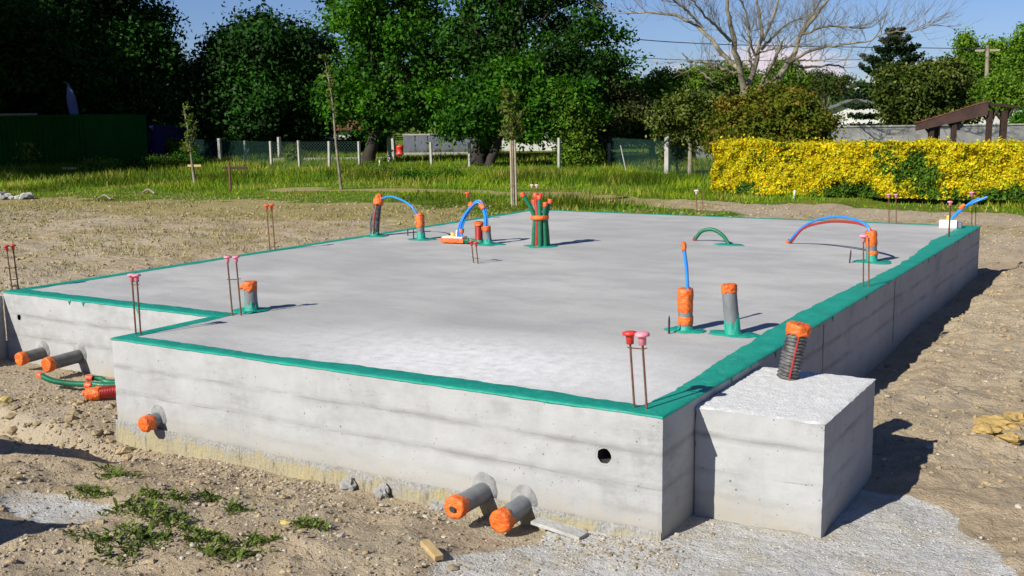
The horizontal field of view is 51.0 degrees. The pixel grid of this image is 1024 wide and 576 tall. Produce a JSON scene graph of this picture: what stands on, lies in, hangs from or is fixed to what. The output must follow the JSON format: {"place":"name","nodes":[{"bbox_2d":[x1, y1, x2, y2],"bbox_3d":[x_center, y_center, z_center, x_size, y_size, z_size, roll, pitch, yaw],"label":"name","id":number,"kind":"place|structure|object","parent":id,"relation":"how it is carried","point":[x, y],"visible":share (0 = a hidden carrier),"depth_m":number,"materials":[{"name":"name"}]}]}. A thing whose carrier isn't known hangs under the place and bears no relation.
{"place":"outdoors","nodes":[
{"label":"outdoors","id":0,"kind":"place"},
{"bbox_2d":[0,189,671,331],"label":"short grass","id":1,"kind":"structure","parent":0,"point":[205,213],"depth_m":22.62,"materials":[{"name":"plant"}]},
{"bbox_2d":[0,127,1023,575],"bbox_3d":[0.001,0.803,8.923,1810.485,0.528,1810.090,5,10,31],"label":"ground","id":2,"kind":"structure","parent":0,"point":[948,489],"depth_m":6.46,"materials":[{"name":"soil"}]},
{"bbox_2d":[0,191,33,199],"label":"rubble heap","id":3,"kind":"object","parent":2,"relation":"on","point":[22,196],"visible":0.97,"depth_m":29.25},
{"bbox_2d":[12,141,41,166],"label":"young tree","id":4,"kind":"object","parent":2,"relation":"on","point":[30,152],"visible":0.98,"depth_m":48.55,"materials":[{"name":"green plant"}]},
{"bbox_2d":[63,81,78,113],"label":"feather flag","id":5,"kind":"object","parent":2,"relation":"on","point":[72,103],"visible":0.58,"depth_m":53.97,"materials":[{"name":"blue fabric"}]},
{"bbox_2d":[0,0,144,114],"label":"oak tree","id":6,"kind":"object","parent":2,"relation":"on","point":[21,21],"visible":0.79,"depth_m":55.76,"materials":[{"name":"green plant"}]},
{"bbox_2d":[0,114,147,166],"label":"shipping container","id":7,"kind":"object","parent":2,"relation":"on","point":[58,139],"visible":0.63,"depth_m":50.86,"materials":[{"name":"green metal"}]},
{"bbox_2d":[36,372,114,386],"bbox_3d":[-3.031,0.717,8.216,1.501,0.130,0.246,1,9,12],"label":"green duct","id":8,"kind":"object","parent":2,"relation":"on","point":[43,376],"visible":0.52,"depth_m":8.35,"materials":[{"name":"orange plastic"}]},
{"bbox_2d":[64,483,113,500],"bbox_3d":[-2.357,1.143,6.047,0.302,0.061,0.213,1,9,13],"label":"weed patch","id":9,"kind":"object","parent":2,"relation":"on","point":[97,491],"visible":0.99,"depth_m":6.04,"materials":[{"name":"green plant"}]},
{"bbox_2d":[77,154,126,171],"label":"weed bush","id":10,"kind":"object","parent":2,"relation":"on","point":[105,164],"visible":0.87,"depth_m":46.11,"materials":[{"name":"green plant"}]},
{"bbox_2d":[4,0,205,147],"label":"oak tree","id":11,"kind":"object","parent":2,"relation":"on","point":[151,59],"visible":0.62,"depth_m":58.17,"materials":[{"name":"green plant"}]},
{"bbox_2d":[62,524,164,567],"bbox_3d":[-1.964,1.231,5.268,0.560,0.105,0.342,5,10,31],"label":"weed patch","id":12,"kind":"object","parent":2,"relation":"on","point":[105,537],"visible":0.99,"depth_m":5.22,"materials":[{"name":"green plant"}]},
{"bbox_2d":[92,462,145,479],"bbox_3d":[-2.393,1.103,6.430,0.441,0.072,0.228,5,10,31],"label":"weed patch","id":13,"kind":"object","parent":2,"relation":"on","point":[117,474],"visible":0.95,"depth_m":6.44,"materials":[{"name":"green plant"}]},
{"bbox_2d":[97,491,175,517],"bbox_3d":[-1.994,1.173,5.688,0.323,0.092,0.424,-7,11,-36],"label":"weed patch","id":14,"kind":"object","parent":2,"relation":"on","point":[151,503],"visible":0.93,"depth_m":5.74,"materials":[{"name":"green plant"}]},
{"bbox_2d":[116,154,160,170],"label":"weed bush","id":15,"kind":"object","parent":2,"relation":"on","point":[130,162],"visible":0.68,"depth_m":47.04,"materials":[{"name":"green plant"}]},
{"bbox_2d":[108,515,178,549],"bbox_3d":[-1.811,1.209,5.380,0.462,0.087,0.268,7,12,40],"label":"weed patch","id":16,"kind":"object","parent":2,"relation":"on","point":[149,530],"visible":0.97,"depth_m":5.37,"materials":[{"name":"green plant"}]},
{"bbox_2d":[127,503,199,531],"bbox_3d":[-1.751,1.185,5.545,0.525,0.107,0.308,5,10,31],"label":"weed patch","id":17,"kind":"object","parent":2,"relation":"on","point":[177,518],"visible":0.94,"depth_m":5.56,"materials":[{"name":"green plant"}]},
{"bbox_2d":[140,150,189,167],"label":"weed bush","id":18,"kind":"object","parent":2,"relation":"on","point":[166,162],"visible":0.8,"depth_m":48.67,"materials":[{"name":"green plant"}]},
{"bbox_2d":[146,125,199,159],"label":"shipping container","id":19,"kind":"object","parent":2,"relation":"on","point":[159,134],"visible":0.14,"depth_m":57.20,"materials":[{"name":"blue metal"}]},
{"bbox_2d":[156,489,190,504],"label":"weed patch","id":20,"kind":"object","parent":2,"relation":"on","point":[174,496],"visible":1,"depth_m":5.86,"materials":[{"name":"green plant"}]},
{"bbox_2d":[155,135,209,157],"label":"shrub","id":21,"kind":"object","parent":2,"relation":"on","point":[173,146],"visible":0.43,"depth_m":57.69,"materials":[{"name":"green plant"}]},
{"bbox_2d":[164,151,210,166],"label":"weed bush","id":22,"kind":"object","parent":2,"relation":"on","point":[197,160],"visible":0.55,"depth_m":49.11,"materials":[{"name":"green plant"}]},
{"bbox_2d":[179,101,199,185],"bbox_3d":[-10.306,-4.614,34.306,0.676,2.711,0.636,5,10,31],"label":"young tree","id":23,"kind":"object","parent":2,"relation":"on","point":[185,148],"visible":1,"depth_m":34.23,"materials":[{"name":"green plant"}]},
{"bbox_2d":[179,526,228,542],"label":"weed patch","id":24,"kind":"object","parent":2,"relation":"on","point":[196,532],"visible":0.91,"depth_m":5.35,"materials":[{"name":"green plant"}]},
{"bbox_2d":[191,488,224,502],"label":"weed patch","id":25,"kind":"object","parent":2,"relation":"on","point":[205,492],"visible":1,"depth_m":5.94,"materials":[{"name":"green plant"}]},
{"bbox_2d":[187,139,269,164],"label":"wire fence","id":26,"kind":"object","parent":2,"relation":"on","point":[232,150],"visible":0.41,"depth_m":52.50,"materials":[{"name":"metal"}]},
{"bbox_2d":[183,534,274,567],"bbox_3d":[-1.369,1.241,5.202,0.351,0.069,0.494,-7,11,-33],"label":"weed patch","id":27,"kind":"object","parent":2,"relation":"on","point":[240,552],"visible":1,"depth_m":5.17,"materials":[{"name":"green plant"}]},
{"bbox_2d":[220,496,256,514],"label":"weed patch","id":28,"kind":"object","parent":2,"relation":"on","point":[235,507],"visible":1,"depth_m":5.79,"materials":[{"name":"green plant"}]},
{"bbox_2d":[242,528,281,544],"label":"weed patch","id":29,"kind":"object","parent":2,"relation":"on","point":[273,537],"visible":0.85,"depth_m":5.29,"materials":[{"name":"green plant"}]},
{"bbox_2d":[174,0,351,156],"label":"oak tree","id":30,"kind":"object","parent":2,"relation":"on","point":[253,67],"visible":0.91,"depth_m":59.97,"materials":[{"name":"green plant"}]},
{"bbox_2d":[222,137,317,154],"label":"hedge","id":31,"kind":"object","parent":2,"relation":"on","point":[273,148],"visible":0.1,"depth_m":65.48,"materials":[{"name":"green plant"}]},
{"bbox_2d":[275,143,308,162],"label":"shrub","id":32,"kind":"object","parent":2,"relation":"on","point":[290,156],"visible":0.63,"depth_m":52.40,"materials":[{"name":"green plant"}]},
{"bbox_2d":[290,513,332,532],"bbox_3d":[-1.038,1.194,5.468,0.193,0.078,0.250,-5,10,-27],"label":"weed patch","id":33,"kind":"object","parent":2,"relation":"on","point":[318,521],"visible":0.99,"depth_m":5.48,"materials":[{"name":"green plant"}]},
{"bbox_2d":[272,141,357,166],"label":"wire fence","id":34,"kind":"object","parent":2,"relation":"on","point":[313,153],"visible":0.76,"depth_m":47.01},
{"bbox_2d":[318,53,342,188],"bbox_3d":[-5.239,-4.869,31.399,0.610,3.941,0.579,5,10,31],"label":"young tree","id":35,"kind":"object","parent":2,"relation":"on","point":[329,84],"visible":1,"depth_m":31.27,"materials":[{"name":"green plant"}]},
{"bbox_2d":[339,477,356,490],"bbox_3d":[-0.969,1.166,6.328,0.111,0.113,0.074,5,10,31],"label":"mortar lump","id":36,"kind":"object","parent":2,"relation":"on","point":[348,484],"visible":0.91,"depth_m":6.31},
{"bbox_2d":[304,129,398,152],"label":"hedge","id":37,"kind":"object","parent":2,"relation":"on","point":[382,147],"visible":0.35,"depth_m":65.39,"materials":[{"name":"green plant"}]},
{"bbox_2d":[373,482,389,498],"bbox_3d":[-0.752,1.187,6.200,0.106,0.140,0.072,10,14,51],"label":"mortar lump","id":38,"kind":"object","parent":2,"relation":"on","point":[381,490],"visible":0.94,"depth_m":6.18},
{"bbox_2d":[297,0,474,162],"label":"oak tree","id":39,"kind":"object","parent":2,"relation":"on","point":[374,90],"visible":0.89,"depth_m":49.06,"materials":[{"name":"green plant"}]},
{"bbox_2d":[389,163,441,180],"bbox_3d":[-3.228,-3.834,35.423,1.600,0.547,1.628,5,10,31],"label":"weed bush","id":40,"kind":"object","parent":2,"relation":"on","point":[411,173],"visible":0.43,"depth_m":35.27,"materials":[{"name":"green plant"}]},
{"bbox_2d":[420,539,442,560],"bbox_3d":[-0.383,1.250,5.126,0.045,0.046,0.171,-6,10,-28],"label":"wood offcut","id":41,"kind":"object","parent":2,"relation":"on","point":[431,549],"visible":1,"depth_m":5.11,"materials":[{"name":"brown wood"}]},
{"bbox_2d":[402,134,474,152],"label":"metal gate","id":42,"kind":"structure","parent":2,"relation":"on","point":[408,142],"depth_m":59.99,"materials":[{"name":"metal"}]},
{"bbox_2d":[431,159,474,177],"bbox_3d":[-2.127,-4.097,36.749,1.759,0.638,1.483,0,9,2],"label":"weed bush","id":43,"kind":"object","parent":2,"relation":"on","point":[452,172],"visible":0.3,"depth_m":36.58,"materials":[{"name":"green plant"}]},
{"bbox_2d":[0,210,980,540],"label":"foundation slab","id":44,"kind":"structure","parent":2,"relation":"on","point":[400,364],"depth_m":7.02,"materials":[{"name":"concrete"}]},
{"bbox_2d":[3,244,18,289],"bbox_3d":[-4.434,-0.169,9.521,0.066,0.434,0.114,7,12,41],"label":"rebar pair","id":45,"kind":"object","parent":44,"relation":"on","point":[12,246],"visible":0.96,"depth_m":9.51,"materials":[{"name":"metal"}]},
{"bbox_2d":[15,347,46,365],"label":"drain pipe","id":46,"kind":"object","parent":44,"relation":"attached to","point":[24,357],"visible":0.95,"depth_m":9.11,"materials":[{"name":"plastic"}]},
{"bbox_2d":[41,350,82,372],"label":"drain pipe","id":47,"kind":"object","parent":44,"relation":"attached to","point":[50,363],"visible":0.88,"depth_m":8.82,"materials":[{"name":"plastic"}]},
{"bbox_2d":[84,385,115,400],"bbox_3d":[-2.755,0.766,8.071,0.881,0.157,0.111,-1,9,-3],"label":"red duct","id":48,"kind":"object","parent":44,"relation":"attached to","point":[98,392],"visible":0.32,"depth_m":8.02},
{"bbox_2d":[85,375,114,383],"bbox_3d":[-2.822,0.703,8.146,1.016,0.081,0.195,1,9,14],"label":"green duct","id":49,"kind":"object","parent":44,"relation":"attached to","point":[95,378],"visible":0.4,"depth_m":8.29,"materials":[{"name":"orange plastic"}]},
{"bbox_2d":[127,273,141,334],"bbox_3d":[-2.602,0.126,7.436,0.109,0.457,0.062,5,10,31],"label":"rebar pair","id":50,"kind":"object","parent":44,"relation":"on","point":[133,277],"visible":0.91,"depth_m":7.41,"materials":[{"name":"metal"}]},
{"bbox_2d":[138,412,161,431],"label":"drain pipe","id":51,"kind":"object","parent":44,"relation":"attached to","point":[149,422],"visible":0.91,"depth_m":7.11,"materials":[{"name":"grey plastic"}]},
{"bbox_2d":[224,256,241,315],"bbox_3d":[-2.108,-0.004,8.127,0.121,0.484,0.065,-1,9,-5],"label":"rebar pair","id":52,"kind":"object","parent":44,"relation":"on","point":[227,258],"visible":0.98,"depth_m":8.11,"materials":[{"name":"metal"}]},
{"bbox_2d":[233,280,270,313],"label":"service pipe","id":53,"kind":"object","parent":44,"relation":"on","point":[249,288],"visible":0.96,"depth_m":8.28,"materials":[{"name":"grey plastic"}]},
{"bbox_2d":[364,193,417,236],"bbox_3d":[-1.536,-0.892,13.332,0.305,0.551,0.860,-9,12,-43],"label":"service pipe","id":54,"kind":"object","parent":44,"relation":"on","point":[378,200],"visible":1,"depth_m":13.52,"materials":[{"name":"plastic"}]},
{"bbox_2d":[408,212,436,240],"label":"service pipe","id":55,"kind":"object","parent":44,"relation":"on","point":[420,220],"visible":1,"depth_m":13.07,"materials":[{"name":"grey plastic"}]},
{"bbox_2d":[440,230,476,243],"bbox_3d":[-0.606,-0.601,12.651,0.472,0.156,0.192,4,10,28],"label":"manifold box","id":56,"kind":"object","parent":44,"relation":"on","point":[452,238],"visible":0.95,"depth_m":12.62,"materials":[{"name":"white plastic"}]},
{"bbox_2d":[444,482,491,518],"bbox_3d":[-0.193,1.122,5.802,0.129,0.131,0.468,5,10,31],"label":"drain pipe","id":57,"kind":"object","parent":44,"relation":"attached to","point":[461,505],"visible":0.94,"depth_m":5.66,"materials":[{"name":"grey plastic"}]},
{"bbox_2d":[474,221,483,241],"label":"service pipe","id":58,"kind":"object","parent":44,"relation":"on","point":[478,225],"visible":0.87,"depth_m":12.69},
{"bbox_2d":[456,199,505,245],"bbox_3d":[-0.359,-0.771,12.539,0.630,0.529,0.323,5,10,31],"label":"service pipe","id":59,"kind":"object","parent":44,"relation":"on","point":[486,231],"visible":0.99,"depth_m":12.50,"materials":[{"name":"blue plastic"}]},
{"bbox_2d":[489,495,531,532],"bbox_3d":[0.035,1.173,5.708,0.130,0.152,0.410,5,10,31],"label":"drain pipe","id":60,"kind":"object","parent":44,"relation":"attached to","point":[507,517],"visible":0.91,"depth_m":5.57,"materials":[{"name":"grey plastic"}]},
{"bbox_2d":[520,192,557,247],"bbox_3d":[0.312,-0.782,12.213,0.397,0.627,0.326,5,10,31],"label":"duct bundle","id":61,"kind":"object","parent":44,"relation":"on","point":[539,216],"visible":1,"depth_m":12.16,"materials":[{"name":"green plastic"}]},
{"bbox_2d":[622,330,649,408],"bbox_3d":[0.623,0.424,5.394,0.146,0.424,0.080,5,10,31],"label":"rebar pair","id":62,"kind":"object","parent":44,"relation":"on","point":[640,335],"visible":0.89,"depth_m":5.36,"materials":[{"name":"metal"}]},
{"bbox_2d":[664,242,705,332],"bbox_3d":[1.182,-0.010,7.306,0.296,0.611,0.216,5,10,31],"label":"service pipe","id":63,"kind":"object","parent":44,"relation":"on","point":[685,296],"visible":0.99,"depth_m":7.29,"materials":[{"name":"orange plastic"}]},
{"bbox_2d":[692,227,743,245],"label":"service pipe","id":64,"kind":"object","parent":44,"relation":"on","point":[717,231],"visible":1,"depth_m":12.26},
{"bbox_2d":[708,283,760,337],"bbox_3d":[1.481,0.142,7.171,0.371,0.352,0.200,5,10,31],"label":"service pipe","id":65,"kind":"object","parent":44,"relation":"on","point":[732,328],"visible":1,"depth_m":7.14,"materials":[{"name":"grey plastic"}]},
{"bbox_2d":[776,321,811,380],"bbox_3d":[1.613,0.358,6.142,0.184,0.343,0.152,5,10,31],"label":"service pipe","id":66,"kind":"object","parent":44,"relation":"on","point":[798,333],"visible":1,"depth_m":6.10,"materials":[{"name":"plastic"}]},
{"bbox_2d":[786,216,890,263],"bbox_3d":[3.313,-0.564,11.292,0.382,0.423,1.916,-4,10,-20],"label":"service pipe","id":67,"kind":"object","parent":44,"relation":"on","point":[873,242],"visible":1,"depth_m":10.66,"materials":[{"name":"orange plastic"}]},
{"bbox_2d":[859,234,869,286],"bbox_3d":[2.976,-0.217,9.089,0.094,0.477,0.072,-3,9,-15],"label":"rebar pair","id":68,"kind":"object","parent":44,"relation":"on","point":[863,237],"visible":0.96,"depth_m":9.07,"materials":[{"name":"metal"}]},
{"bbox_2d":[939,196,987,228],"bbox_3d":[5.721,-0.962,13.614,0.589,0.401,0.198,1,9,9],"label":"junction box","id":69,"kind":"object","parent":44,"relation":"on","point":[944,223],"visible":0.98,"depth_m":13.63,"materials":[{"name":"white plastic"}]},
{"bbox_2d":[0,194,1023,575],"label":"earth clods","id":70,"kind":"object","parent":2,"relation":"on","point":[72,418],"visible":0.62,"depth_m":7.66,"materials":[{"name":"soil"}]},
{"bbox_2d":[497,82,529,204],"bbox_3d":[0.020,-3.289,24.632,0.723,2.857,0.762,-4,10,-21],"label":"young tree","id":71,"kind":"object","parent":2,"relation":"on","point":[513,124],"visible":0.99,"depth_m":24.45,"materials":[{"name":"green plant"}]},
{"bbox_2d":[514,136,517,206],"bbox_3d":[0.088,-2.626,24.709,0.081,1.721,0.055,5,10,31],"label":"wooden stake","id":72,"kind":"object","parent":2,"relation":"on","point":[516,197],"visible":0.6,"depth_m":24.69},
{"bbox_2d":[417,46,622,166],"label":"oak tree","id":73,"kind":"object","parent":2,"relation":"on","point":[474,113],"visible":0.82,"depth_m":44.32,"materials":[{"name":"green plant"}]},
{"bbox_2d":[502,132,555,150],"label":"house","id":74,"kind":"structure","parent":2,"relation":"on","point":[534,146],"depth_m":66.10,"materials":[{"name":"ceramic"}]},
{"bbox_2d":[411,0,657,163],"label":"oak tree","id":75,"kind":"object","parent":2,"relation":"on","point":[506,23],"visible":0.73,"depth_m":47.03,"materials":[{"name":"green plant"}]},
{"bbox_2d":[531,516,587,539],"bbox_3d":[0.242,1.233,5.515,0.300,0.038,0.090,6,11,36],"label":"concrete fragment","id":76,"kind":"object","parent":2,"relation":"on","point":[559,528],"visible":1,"depth_m":5.50,"materials":[{"name":"concrete"}]},
{"bbox_2d":[534,80,618,166],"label":"shrub","id":77,"kind":"object","parent":2,"relation":"on","point":[577,146],"visible":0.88,"depth_m":44.16,"materials":[{"name":"green plant"}]},
{"bbox_2d":[346,64,874,136],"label":"distant wood","id":78,"kind":"object","parent":2,"relation":"on","point":[401,131],"visible":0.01,"depth_m":104.26,"materials":[{"name":"plant"}]},
{"bbox_2d":[589,75,660,160],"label":"shrub","id":79,"kind":"object","parent":2,"relation":"on","point":[632,104],"visible":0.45,"depth_m":47.42,"materials":[{"name":"green plant"}]},
{"bbox_2d":[609,138,663,171],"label":"wire fence","id":80,"kind":"object","parent":2,"relation":"on","point":[638,153],"visible":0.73,"depth_m":41.22,"materials":[{"name":"metal"}]},
{"bbox_2d":[611,59,714,156],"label":"shrub","id":81,"kind":"object","parent":2,"relation":"on","point":[663,80],"visible":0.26,"depth_m":51.29,"materials":[{"name":"green plant"}]},
{"bbox_2d":[664,136,669,173],"bbox_3d":[5.420,-4.548,37.532,0.168,1.516,0.163,5,10,31],"label":"fence post","id":82,"kind":"object","parent":2,"relation":"on","point":[666,152],"visible":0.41,"depth_m":37.45,"materials":[{"name":"concrete"}]},
{"bbox_2d":[656,131,687,172],"bbox_3d":[5.737,-4.956,38.008,1.355,2.167,1.440,5,10,31],"label":"shrub","id":83,"kind":"object","parent":2,"relation":"on","point":[674,142],"visible":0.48,"depth_m":37.83,"materials":[{"name":"green plant"}]},
{"bbox_2d":[636,82,726,174],"bbox_3d":[6.017,-5.350,36.237,3.558,3.124,2.444,-2,9,-10],"label":"magnolia tree","id":84,"kind":"object","parent":2,"relation":"on","point":[674,112],"visible":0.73,"depth_m":35.64,"materials":[{"name":"green plant"}]},
{"bbox_2d":[669,146,712,175],"bbox_3d":[6.059,-4.306,36.553,0.004,1.079,2.385,-6,11,-32],"label":"wire fence","id":85,"kind":"object","parent":2,"relation":"on","point":[687,162],"visible":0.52,"depth_m":36.67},
{"bbox_2d":[429,491,1002,575],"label":"cement crumbs","id":86,"kind":"object","parent":2,"relation":"on","point":[773,535],"visible":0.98,"depth_m":5.20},
{"bbox_2d":[673,54,814,100],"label":"tree","id":87,"kind":"object","parent":2,"relation":"on","point":[730,79],"visible":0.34,"depth_m":69.17,"materials":[{"name":"green plant"}]},
{"bbox_2d":[692,74,856,158],"bbox_3d":[7.368,-4.445,30.985,4.742,3.422,3.432,-4,10,-22],"label":"photinia bush","id":88,"kind":"object","parent":2,"relation":"on","point":[777,112],"visible":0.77,"depth_m":30.43,"materials":[{"name":"green plant"}]},
{"bbox_2d":[588,0,982,93],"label":"bare tree","id":89,"kind":"object","parent":2,"relation":"on","point":[737,65],"visible":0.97,"depth_m":39.34,"materials":[{"name":"brown plant"}]},
{"bbox_2d":[804,67,862,107],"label":"beech tree","id":90,"kind":"object","parent":2,"relation":"on","point":[835,84],"visible":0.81,"depth_m":84.51,"materials":[{"name":"green plant"}]},
{"bbox_2d":[822,99,883,125],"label":"house","id":91,"kind":"structure","parent":2,"relation":"on","point":[840,107],"depth_m":61.77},
{"bbox_2d":[708,134,1023,204],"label":"hedge","id":92,"kind":"object","parent":2,"relation":"on","point":[934,170],"visible":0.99,"depth_m":26.15,"materials":[{"name":"yellow plant"}]},
{"bbox_2d":[838,26,924,125],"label":"monkey puzzle tree","id":93,"kind":"object","parent":2,"relation":"on","point":[903,51],"visible":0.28,"depth_m":48.94,"materials":[{"name":"green plant"}]},
{"bbox_2d":[829,124,1023,142],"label":"concrete wall","id":94,"kind":"structure","parent":2,"relation":"on","point":[969,133],"depth_m":41.95,"materials":[{"name":"concrete"}]},
{"bbox_2d":[862,51,991,124],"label":"magnolia tree","id":95,"kind":"object","parent":2,"relation":"on","point":[913,94],"visible":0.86,"depth_m":46.22,"materials":[{"name":"green plant"}]},
{"bbox_2d":[915,100,1018,142],"bbox_3d":[15.652,-5.188,37.213,4.406,2.544,2.243,-1,9,-2],"label":"timber shelter","id":96,"kind":"object","parent":2,"relation":"on","point":[953,118],"visible":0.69,"depth_m":35.99,"materials":[{"name":"wood"}]},
{"bbox_2d":[946,24,997,81],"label":"poplar tree","id":97,"kind":"object","parent":2,"relation":"on","point":[966,40],"visible":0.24,"depth_m":77.50,"materials":[{"name":"green plant"}]},
{"bbox_2d":[971,422,1002,436],"bbox_3d":[2.999,0.896,6.779,0.180,0.091,0.136,5,10,31],"label":"earth clod","id":98,"kind":"object","parent":2,"relation":"on","point":[983,428],"visible":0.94,"depth_m":6.74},
{"bbox_2d":[975,45,999,78],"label":"utility pole","id":99,"kind":"object","parent":2,"relation":"on","point":[987,50],"visible":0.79,"depth_m":60.01,"materials":[{"name":"wood"}]},
{"bbox_2d":[609,36,979,48],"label":"overhead cable","id":100,"kind":"object","parent":99,"relation":"attached to","point":[790,46],"visible":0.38,"depth_m":54.89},
{"bbox_2d":[966,71,1023,123],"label":"shrub","id":101,"kind":"object","parent":2,"relation":"on","point":[1003,89],"visible":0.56,"depth_m":51.15,"materials":[{"name":"green plant"}]},
{"bbox_2d":[979,32,1012,73],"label":"poplar tree","id":102,"kind":"object","parent":2,"relation":"on","point":[997,60],"visible":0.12,"depth_m":79.37,"materials":[{"name":"green plant"}]},
{"bbox_2d":[973,415,1019,429],"bbox_3d":[3.136,0.875,6.938,0.283,0.114,0.203,5,10,31],"label":"earth clod","id":103,"kind":"object","parent":2,"relation":"on","point":[1003,422],"visible":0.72,"depth_m":6.88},
{"bbox_2d":[990,21,1023,82],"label":"poplar tree","id":104,"kind":"object","parent":2,"relation":"on","point":[1012,64],"visible":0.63,"depth_m":71.19,"materials":[{"name":"green plant"}]},
{"bbox_2d":[994,432,1023,444],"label":"earth clod","id":105,"kind":"object","parent":2,"relation":"on","point":[1013,438],"visible":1,"depth_m":6.57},
{"bbox_2d":[1003,411,1023,424],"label":"earth clod","id":106,"kind":"object","parent":2,"relation":"on","point":[1017,417],"visible":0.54,"depth_m":6.99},
{"bbox_2d":[1007,105,1023,123],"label":"shrub","id":107,"kind":"object","parent":2,"relation":"on","point":[1017,117],"visible":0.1,"depth_m":43.77,"materials":[{"name":"green plant"}]},
{"bbox_2d":[0,147,1023,216],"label":"grass","id":108,"kind":"structure","parent":0,"point":[550,174],"depth_m":34.31,"materials":[{"name":"plant"}]},
{"bbox_2d":[140,0,1023,91],"label":"sky","id":109,"kind":"structure","parent":0,"point":[999,16],"materials":[{"name":"blue"}]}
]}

